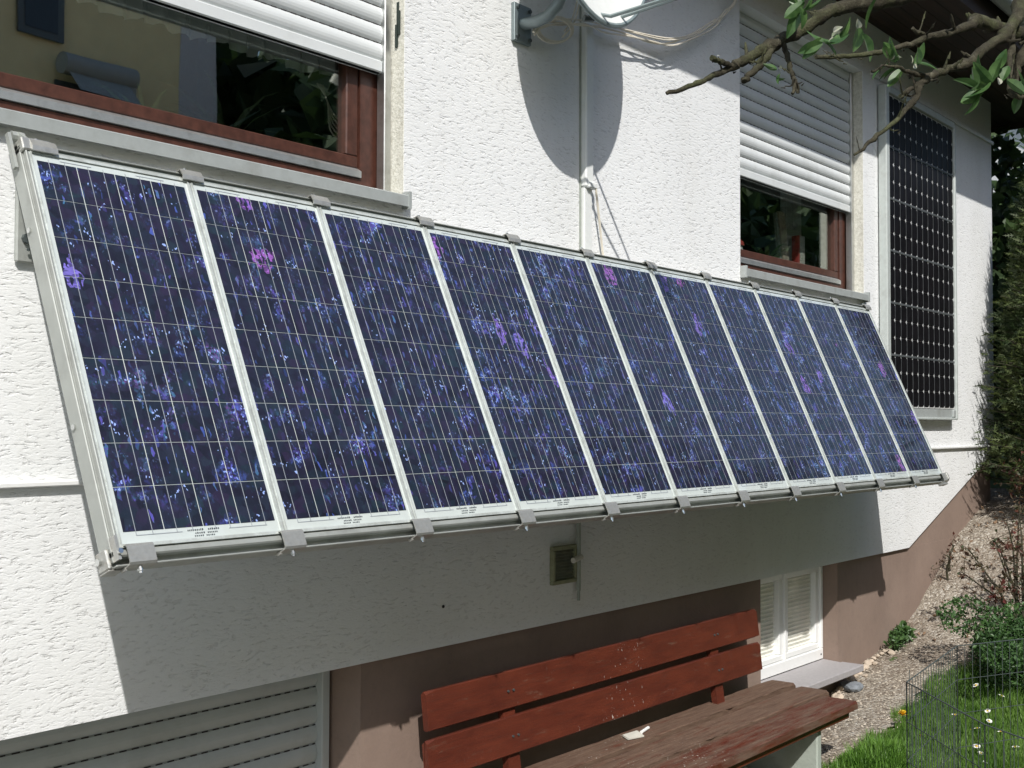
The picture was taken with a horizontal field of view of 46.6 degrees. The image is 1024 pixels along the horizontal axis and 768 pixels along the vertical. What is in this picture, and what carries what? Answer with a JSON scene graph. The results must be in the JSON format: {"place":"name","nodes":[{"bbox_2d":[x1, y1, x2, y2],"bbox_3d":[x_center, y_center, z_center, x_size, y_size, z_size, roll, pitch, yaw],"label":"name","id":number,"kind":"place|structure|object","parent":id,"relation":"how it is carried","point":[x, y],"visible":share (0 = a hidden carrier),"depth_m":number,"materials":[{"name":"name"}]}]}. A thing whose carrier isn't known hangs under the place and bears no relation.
{"place":"outdoors","nodes":[
{"label":"outdoors","id":0,"kind":"place"},
{"bbox_2d":[747,488,1023,767],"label":"gravel path","id":1,"kind":"structure","parent":0,"point":[933,592],"depth_m":6.88,"materials":[{"name":"beige gravel"}]},
{"bbox_2d":[421,609,857,767],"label":"garden bench","id":2,"kind":"object","parent":1,"relation":"on","point":[774,724],"visible":1,"depth_m":4.46,"materials":[{"name":"wood"}]},
{"bbox_2d":[622,726,649,739],"bbox_3d":[0.485,1.329,4.526,0.067,0.013,0.190,-1,-2,39],"label":"paper scrap","id":3,"kind":"object","parent":2,"relation":"on","point":[633,735],"visible":1,"depth_m":4.50,"materials":[{"name":"white paper"}]},
{"bbox_2d":[836,694,843,698],"bbox_3d":[1.675,1.601,6.079,0.049,0.034,0.036,-12,-12,-3],"label":"edging stone","id":4,"kind":"object","parent":1,"relation":"on","point":[841,696],"visible":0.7,"depth_m":6.07,"materials":[{"name":"beige stone"}]},
{"bbox_2d":[839,680,863,691],"bbox_3d":[1.772,1.581,6.206,0.128,0.056,0.143,-1,-2,39],"label":"rock","id":5,"kind":"object","parent":1,"relation":"on","point":[851,686],"visible":1,"depth_m":6.17,"materials":[{"name":"grey stone"}]},
{"bbox_2d":[848,676,855,680],"bbox_3d":[1.801,1.563,6.307,0.040,0.031,0.049,-1,-2,31],"label":"edging stone","id":6,"kind":"object","parent":1,"relation":"on","point":[851,678],"visible":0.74,"depth_m":6.29,"materials":[{"name":"stone"}]},
{"bbox_2d":[864,660,871,665],"bbox_3d":[1.941,1.524,6.486,0.043,0.036,0.049,0,-2,8],"label":"edging stone","id":7,"kind":"object","parent":1,"relation":"on","point":[868,662],"visible":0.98,"depth_m":6.48,"materials":[{"name":"beige stone"}]},
{"bbox_2d":[887,650,894,654],"bbox_3d":[2.110,1.494,6.614,0.045,0.028,0.037,-1,-2,24],"label":"edging stone","id":8,"kind":"object","parent":1,"relation":"on","point":[891,652],"visible":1,"depth_m":6.60,"materials":[{"name":"beige stone"}]},
{"bbox_2d":[883,629,908,651],"bbox_3d":[2.159,1.444,6.651,0.158,0.135,0.120,0,-2,0],"label":"weed","id":9,"kind":"object","parent":1,"relation":"on","point":[896,642],"visible":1,"depth_m":6.65,"materials":[{"name":"green plant"}]},
{"bbox_2d":[888,620,917,643],"bbox_3d":[2.223,1.420,6.784,0.153,0.153,0.212,-1,-2,39],"label":"weed","id":10,"kind":"object","parent":1,"relation":"on","point":[903,628],"visible":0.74,"depth_m":6.76,"materials":[{"name":"green plant"}]},
{"bbox_2d":[931,551,956,579],"bbox_3d":[2.650,1.133,7.308,0.148,0.225,0.216,-1,-2,26],"label":"weed stalk","id":11,"kind":"object","parent":1,"relation":"on","point":[947,565],"visible":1,"depth_m":7.30,"materials":[{"name":"brown plant"}]},
{"bbox_2d":[945,531,962,571],"bbox_3d":[2.733,1.052,7.398,0.113,0.274,0.161,-1,-2,39],"label":"weed stalk","id":12,"kind":"object","parent":1,"relation":"on","point":[949,568],"visible":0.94,"depth_m":7.40,"materials":[{"name":"brown plant"}]},
{"bbox_2d":[917,492,1023,641],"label":"leaf litter","id":13,"kind":"object","parent":1,"relation":"on","point":[994,522],"visible":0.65,"depth_m":7.48,"materials":[{"name":"brown plant"}]},
{"bbox_2d":[957,494,1023,625],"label":"rose shrub","id":14,"kind":"object","parent":1,"relation":"on","point":[1013,587],"visible":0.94,"depth_m":6.69,"materials":[{"name":"brown plant"}]},
{"bbox_2d":[965,181,1023,490],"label":"conifer","id":15,"kind":"object","parent":1,"relation":"on","point":[1015,372],"visible":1,"depth_m":7.93,"materials":[{"name":"green plant"}]},
{"bbox_2d":[994,444,1023,513],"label":"leafy shrub","id":16,"kind":"object","parent":1,"relation":"on","point":[1018,486],"visible":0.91,"depth_m":7.69,"materials":[{"name":"green plant"}]},
{"bbox_2d":[821,658,1023,767],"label":"grass","id":17,"kind":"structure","parent":0,"point":[987,701],"depth_m":5.59,"materials":[{"name":"green plant"}]},
{"bbox_2d":[888,474,1023,764],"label":"ground","id":18,"kind":"structure","parent":0,"point":[992,485],"depth_m":6.04,"materials":[{"name":"green plant"}]},
{"bbox_2d":[0,0,1023,767],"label":"house","id":19,"kind":"structure","parent":18,"relation":"on","point":[468,114],"depth_m":4.29,"materials":[{"name":"paint"}]},
{"bbox_2d":[90,82,166,108],"bbox_3d":[-1.061,-0.730,3.403,0.311,0.212,0.285,1,-2,-29],"label":"potted plant","id":20,"kind":"object","parent":19,"relation":"on","point":[154,105],"visible":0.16,"depth_m":3.34,"materials":[{"name":"green plant"}]},
{"bbox_2d":[77,0,334,75],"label":"curtain","id":21,"kind":"object","parent":19,"relation":"hanging from","point":[193,27],"visible":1,"depth_m":3.61,"materials":[{"name":"white fabric"}]},
{"bbox_2d":[0,0,411,209],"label":"window","id":22,"kind":"structure","parent":19,"relation":"in","point":[360,166],"depth_m":3.47,"materials":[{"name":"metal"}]},
{"bbox_2d":[148,69,303,132],"bbox_3d":[-0.894,-0.780,3.651,0.422,0.262,0.471,-1,-2,39],"label":"potted plant","id":23,"kind":"object","parent":19,"relation":"on","point":[220,118],"visible":0.39,"depth_m":3.57,"materials":[{"name":"green plant"}]},
{"bbox_2d":[316,83,337,137],"bbox_3d":[-0.556,-0.887,3.951,0.016,0.184,0.229,-2,-3,43],"label":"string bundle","id":24,"kind":"object","parent":19,"relation":"hanging from","point":[322,89],"visible":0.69,"depth_m":3.90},
{"bbox_2d":[5,131,949,577],"bbox_3d":[0.443,0.027,4.506,0.360,1.088,4.835,-31,-20,34],"label":"mounting frame","id":25,"kind":"object","parent":19,"relation":"attached to","point":[31,247],"visible":0.95,"depth_m":2.76,"materials":[{"name":"metal"}]},
{"bbox_2d":[27,151,283,548],"bbox_3d":[-0.827,-0.086,2.742,0.041,0.959,0.434,-31,-20,34],"label":"solar module","id":26,"kind":"object","parent":25,"relation":"attached to","point":[180,454],"visible":0.99,"depth_m":2.71,"materials":[{"name":"glass"}]},
{"bbox_2d":[189,180,413,532],"bbox_3d":[-0.552,-0.073,3.079,0.041,0.959,0.434,-31,-20,34],"label":"solar module","id":27,"kind":"object","parent":25,"relation":"attached to","point":[328,451],"visible":0.98,"depth_m":3.05,"materials":[{"name":"glass"}]},
{"bbox_2d":[318,205,518,520],"bbox_3d":[-0.277,-0.061,3.417,0.041,0.959,0.434,-31,-20,34],"label":"solar module","id":28,"kind":"object","parent":25,"relation":"attached to","point":[443,440],"visible":0.98,"depth_m":3.39,"materials":[{"name":"glass"}]},
{"bbox_2d":[424,225,604,511],"bbox_3d":[-0.002,-0.050,3.754,0.041,0.959,0.434,-31,-20,34],"label":"solar module","id":29,"kind":"object","parent":25,"relation":"attached to","point":[540,443],"visible":0.98,"depth_m":3.73,"materials":[{"name":"glass"}]},
{"bbox_2d":[512,242,676,505],"bbox_3d":[0.273,-0.037,4.092,0.041,0.959,0.434,-31,-20,34],"label":"solar module","id":30,"kind":"object","parent":25,"relation":"attached to","point":[619,441],"visible":0.99,"depth_m":4.07,"materials":[{"name":"glass"}]},
{"bbox_2d":[586,256,738,497],"bbox_3d":[0.548,-0.025,4.429,0.041,0.959,0.434,-31,-20,34],"label":"solar module","id":31,"kind":"object","parent":25,"relation":"attached to","point":[693,457],"visible":0.98,"depth_m":4.41,"materials":[{"name":"glass"}]},
{"bbox_2d":[650,268,790,493],"bbox_3d":[0.823,-0.013,4.766,0.041,0.959,0.434,-31,-20,34],"label":"solar module","id":32,"kind":"object","parent":25,"relation":"attached to","point":[737,422],"visible":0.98,"depth_m":4.75,"materials":[{"name":"glass"}]},
{"bbox_2d":[706,279,835,488],"bbox_3d":[1.097,-0.002,5.104,0.041,0.959,0.434,-31,-20,34],"label":"solar module","id":33,"kind":"object","parent":25,"relation":"attached to","point":[795,441],"visible":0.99,"depth_m":5.09,"materials":[{"name":"glass"}]},
{"bbox_2d":[754,288,875,484],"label":"solar module","id":34,"kind":"object","parent":25,"relation":"attached to","point":[833,428],"visible":0.96,"depth_m":5.42,"materials":[{"name":"glass"}]},
{"bbox_2d":[797,296,910,480],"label":"solar module","id":35,"kind":"object","parent":25,"relation":"attached to","point":[880,448],"visible":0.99,"depth_m":5.76,"materials":[{"name":"glass"}]},
{"bbox_2d":[835,303,941,477],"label":"solar module","id":36,"kind":"object","parent":25,"relation":"attached to","point":[913,445],"visible":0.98,"depth_m":6.10,"materials":[{"name":"glass"}]},
{"bbox_2d":[511,0,676,46],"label":"satellite dish","id":37,"kind":"object","parent":19,"relation":"attached to","point":[615,14],"visible":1,"depth_m":4.14,"materials":[{"name":"metal"}]},
{"bbox_2d":[532,0,736,45],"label":"antenna cable","id":38,"kind":"object","parent":37,"relation":"attached to","point":[565,22],"visible":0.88,"depth_m":4.64,"materials":[{"name":"white plastic"}]},
{"bbox_2d":[747,244,786,257],"bbox_3d":[1.361,-0.648,6.324,0.265,0.176,0.192,0,-2,-9],"label":"potted plant","id":39,"kind":"object","parent":19,"relation":"on","point":[760,250],"visible":0.41,"depth_m":6.29,"materials":[{"name":"green plant"}]},
{"bbox_2d":[773,211,788,259],"bbox_3d":[1.462,-0.756,6.437,0.017,0.347,0.180,-1,-2,39],"label":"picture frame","id":40,"kind":"object","parent":19,"relation":"on","point":[780,227],"visible":0.61,"depth_m":6.42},
{"bbox_2d":[780,164,800,260],"bbox_3d":[1.560,-0.892,6.653,0.020,0.700,0.232,-1,-2,39],"label":"curtain","id":41,"kind":"object","parent":19,"relation":"hanging from","point":[790,206],"visible":0.26,"depth_m":6.65,"materials":[{"name":"fabric"}]},
{"bbox_2d":[792,235,804,263],"bbox_3d":[1.583,-0.698,6.573,0.051,0.240,0.067,-1,-2,39],"label":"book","id":42,"kind":"object","parent":19,"relation":"on","point":[798,248],"visible":0.59,"depth_m":6.55,"materials":[{"name":"paper"}]},
{"bbox_2d":[739,11,869,302],"bbox_3d":[1.451,-1.119,6.093,0.200,1.300,1.425,-1,-2,39],"label":"window","id":43,"kind":"structure","parent":19,"relation":"in","point":[834,85],"depth_m":6.17,"materials":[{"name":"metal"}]},
{"bbox_2d":[760,566,863,688],"bbox_3d":[1.441,1.214,5.945,0.257,0.560,0.967,-1,-2,39],"label":"basement window","id":44,"kind":"structure","parent":19,"relation":"in","point":[791,603],"depth_m":6.06,"materials":[{"name":"plastic"}]},
{"bbox_2d":[878,84,957,419],"bbox_3d":[2.460,-0.737,7.170,0.056,1.903,1.157,-1,-2,39],"label":"wall solar panel","id":45,"kind":"object","parent":19,"relation":"attached to","point":[917,245],"visible":0.95,"depth_m":7.13,"materials":[{"name":"silicon solar cells"},{"name":"glass"},{"name":"aluminium"}]},
{"bbox_2d":[665,0,1023,155],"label":"apple tree","id":46,"kind":"object","parent":18,"relation":"on","point":[979,80],"visible":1,"depth_m":1.50,"materials":[{"name":"green plant"}]},
{"bbox_2d":[829,732,928,767],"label":"grass tuft","id":47,"kind":"object","parent":18,"relation":"on","point":[879,752],"visible":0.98,"depth_m":4.95,"materials":[{"name":"green plant"}]},
{"bbox_2d":[898,710,905,724],"bbox_3d":[1.825,1.575,5.554,0.045,0.101,0.045,-1,-2,39],"label":"dandelion","id":48,"kind":"object","parent":18,"relation":"on","point":[902,712],"visible":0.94,"depth_m":5.55,"materials":[{"name":"yellow plant"}]},
{"bbox_2d":[935,594,1023,692],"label":"boxwood bush","id":49,"kind":"object","parent":18,"relation":"on","point":[1008,629],"visible":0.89,"depth_m":6.07,"materials":[{"name":"green plant"}]},
{"bbox_2d":[993,261,1015,447],"bbox_3d":[4.655,-0.285,9.314,2.401,2.674,2.217,0,-2,-1],"label":"hedge tree","id":50,"kind":"object","parent":18,"relation":"on","point":[995,364],"visible":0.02,"depth_m":8.82,"materials":[{"name":"green plant"}]},
{"bbox_2d":[989,124,1023,476],"bbox_3d":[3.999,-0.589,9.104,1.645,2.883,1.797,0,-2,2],"label":"hedge tree","id":51,"kind":"object","parent":18,"relation":"on","point":[1002,220],"visible":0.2,"depth_m":8.80,"materials":[{"name":"green plant"}]},
{"bbox_2d":[991,129,1023,191],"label":"neighbour house","id":52,"kind":"structure","parent":18,"relation":"on","point":[1018,136],"depth_m":14.79,"materials":[{"name":"tile"}]},
{"bbox_2d":[906,638,1023,767],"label":"wire pen","id":53,"kind":"object","parent":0,"point":[954,729],"visible":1,"depth_m":4.13,"materials":[{"name":"black metal"}]}
]}

